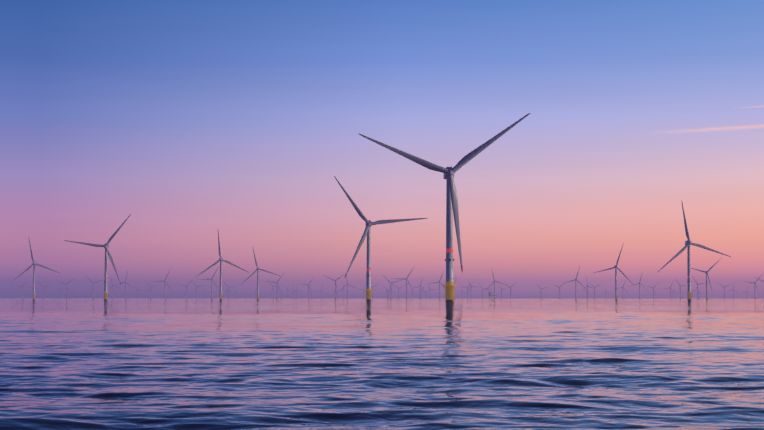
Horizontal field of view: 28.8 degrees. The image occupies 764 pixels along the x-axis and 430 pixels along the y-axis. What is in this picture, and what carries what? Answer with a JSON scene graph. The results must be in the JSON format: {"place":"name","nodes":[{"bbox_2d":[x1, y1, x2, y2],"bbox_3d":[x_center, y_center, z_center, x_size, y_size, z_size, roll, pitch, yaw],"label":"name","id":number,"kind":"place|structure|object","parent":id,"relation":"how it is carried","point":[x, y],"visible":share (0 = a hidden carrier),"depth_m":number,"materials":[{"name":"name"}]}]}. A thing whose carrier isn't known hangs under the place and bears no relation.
{"place":"outdoors","nodes":[
{"label":"outdoors","id":0,"kind":"place"},
{"bbox_2d":[0,299,763,429],"bbox_3d":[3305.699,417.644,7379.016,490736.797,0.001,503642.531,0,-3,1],"label":"sea","id":1,"kind":"structure","parent":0,"point":[381,364],"depth_m":57.71,"materials":[{"name":"blue liquid"}]},
{"bbox_2d":[13,240,58,298],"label":"turbine","id":2,"kind":"object","parent":1,"relation":"on","point":[29,267],"visible":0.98,"depth_m":4356.49,"materials":[{"name":"grey metal"}]},
{"bbox_2d":[56,279,72,298],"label":"turbine","id":3,"kind":"object","parent":1,"relation":"on","point":[66,287],"visible":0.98,"depth_m":10718.85,"materials":[{"name":"grey metal"}]},
{"bbox_2d":[89,279,101,298],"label":"turbine","id":4,"kind":"object","parent":1,"relation":"on","point":[93,287],"visible":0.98,"depth_m":9891.27,"materials":[{"name":"grey metal"}]},
{"bbox_2d":[64,214,130,299],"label":"turbine","id":5,"kind":"object","parent":1,"relation":"on","point":[106,246],"visible":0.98,"depth_m":2916.06,"materials":[{"name":"grey metal"}]},
{"bbox_2d":[114,271,130,298],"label":"turbine","id":6,"kind":"object","parent":1,"relation":"on","point":[125,282],"visible":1,"depth_m":9181.45,"materials":[{"name":"grey metal"}]},
{"bbox_2d":[154,272,171,298],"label":"turbine","id":7,"kind":"object","parent":1,"relation":"on","point":[164,287],"visible":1,"depth_m":8566.06,"materials":[{"name":"grey metal"}]},
{"bbox_2d":[200,265,219,298],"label":"turbine","id":8,"kind":"object","parent":1,"relation":"on","point":[212,284],"visible":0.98,"depth_m":7784.68,"materials":[{"name":"grey metal"}]},
{"bbox_2d":[196,232,247,299],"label":"turbine","id":9,"kind":"object","parent":1,"relation":"on","point":[220,286],"visible":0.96,"depth_m":3887.58,"materials":[{"name":"grey metal"}]},
{"bbox_2d":[243,249,279,298],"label":"turbine","id":10,"kind":"object","parent":1,"relation":"on","point":[257,269],"visible":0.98,"depth_m":5132.97,"materials":[{"name":"grey metal"}]},
{"bbox_2d":[323,273,345,298],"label":"turbine","id":11,"kind":"object","parent":1,"relation":"on","point":[335,284],"visible":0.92,"depth_m":8554.28,"materials":[{"name":"grey metal"}]},
{"bbox_2d":[340,275,356,298],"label":"turbine","id":12,"kind":"object","parent":1,"relation":"on","point":[347,288],"visible":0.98,"depth_m":10694.22,"materials":[{"name":"grey metal"}]},
{"bbox_2d":[334,176,426,299],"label":"turbine","id":13,"kind":"object","parent":1,"relation":"on","point":[369,223],"visible":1,"depth_m":2046.29,"materials":[{"name":"grey metal"}]},
{"bbox_2d":[382,274,400,298],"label":"turbine","id":14,"kind":"object","parent":1,"relation":"on","point":[390,285],"visible":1,"depth_m":9866.52,"materials":[{"name":"grey metal"}]},
{"bbox_2d":[391,266,414,298],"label":"turbine","id":15,"kind":"object","parent":1,"relation":"on","point":[406,282],"visible":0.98,"depth_m":7771.08,"materials":[{"name":"grey metal"}]},
{"bbox_2d":[429,271,444,298],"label":"turbine","id":16,"kind":"object","parent":1,"relation":"on","point":[439,285],"visible":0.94,"depth_m":9157.99,"materials":[{"name":"grey metal"}]},
{"bbox_2d":[358,113,529,301],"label":"turbine","id":17,"kind":"object","parent":1,"relation":"on","point":[451,200],"visible":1,"depth_m":1213.75,"materials":[{"name":"grey metal"}]},
{"bbox_2d":[488,289,495,298],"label":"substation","id":18,"kind":"object","parent":1,"relation":"on","point":[492,294],"visible":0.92,"depth_m":8566.53,"materials":[{"name":"grey metal"}]},
{"bbox_2d":[488,271,505,298],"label":"turbine","id":19,"kind":"object","parent":1,"relation":"on","point":[494,284],"visible":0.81,"depth_m":8837.18,"materials":[{"name":"grey metal"}]},
{"bbox_2d":[565,267,583,298],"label":"turbine","id":20,"kind":"object","parent":1,"relation":"on","point":[575,285],"visible":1,"depth_m":8004.46,"materials":[{"name":"grey metal"}]},
{"bbox_2d":[594,243,632,298],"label":"turbine","id":21,"kind":"object","parent":1,"relation":"on","point":[616,268],"visible":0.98,"depth_m":4827.61,"materials":[{"name":"grey metal"}]},
{"bbox_2d":[628,272,647,298],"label":"turbine","id":22,"kind":"object","parent":1,"relation":"on","point":[639,283],"visible":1,"depth_m":9847.17,"materials":[{"name":"grey metal"}]},
{"bbox_2d":[658,203,730,299],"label":"turbine","id":23,"kind":"object","parent":1,"relation":"on","point":[688,242],"visible":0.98,"depth_m":2746.09,"materials":[{"name":"grey metal"}]},
{"bbox_2d":[691,275,704,298],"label":"turbine","id":24,"kind":"object","parent":1,"relation":"on","point":[697,288],"visible":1,"depth_m":10663.83,"materials":[{"name":"grey metal"}]},
{"bbox_2d":[691,261,717,298],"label":"turbine","id":25,"kind":"object","parent":1,"relation":"on","point":[706,272],"visible":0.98,"depth_m":5812.02,"materials":[{"name":"grey metal"}]},
{"bbox_2d":[744,276,760,298],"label":"turbine","id":26,"kind":"object","parent":1,"relation":"on","point":[754,285],"visible":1,"depth_m":9838.35,"materials":[{"name":"grey metal"}]},
{"bbox_2d":[0,0,763,298],"label":"sky","id":27,"kind":"structure","parent":0,"point":[193,120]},
{"bbox_2d":[700,126,763,130],"bbox_3d":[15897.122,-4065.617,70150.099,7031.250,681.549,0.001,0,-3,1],"label":"cloud","id":28,"kind":"structure","parent":0,"point":[732,127],"depth_m":70143.54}
]}

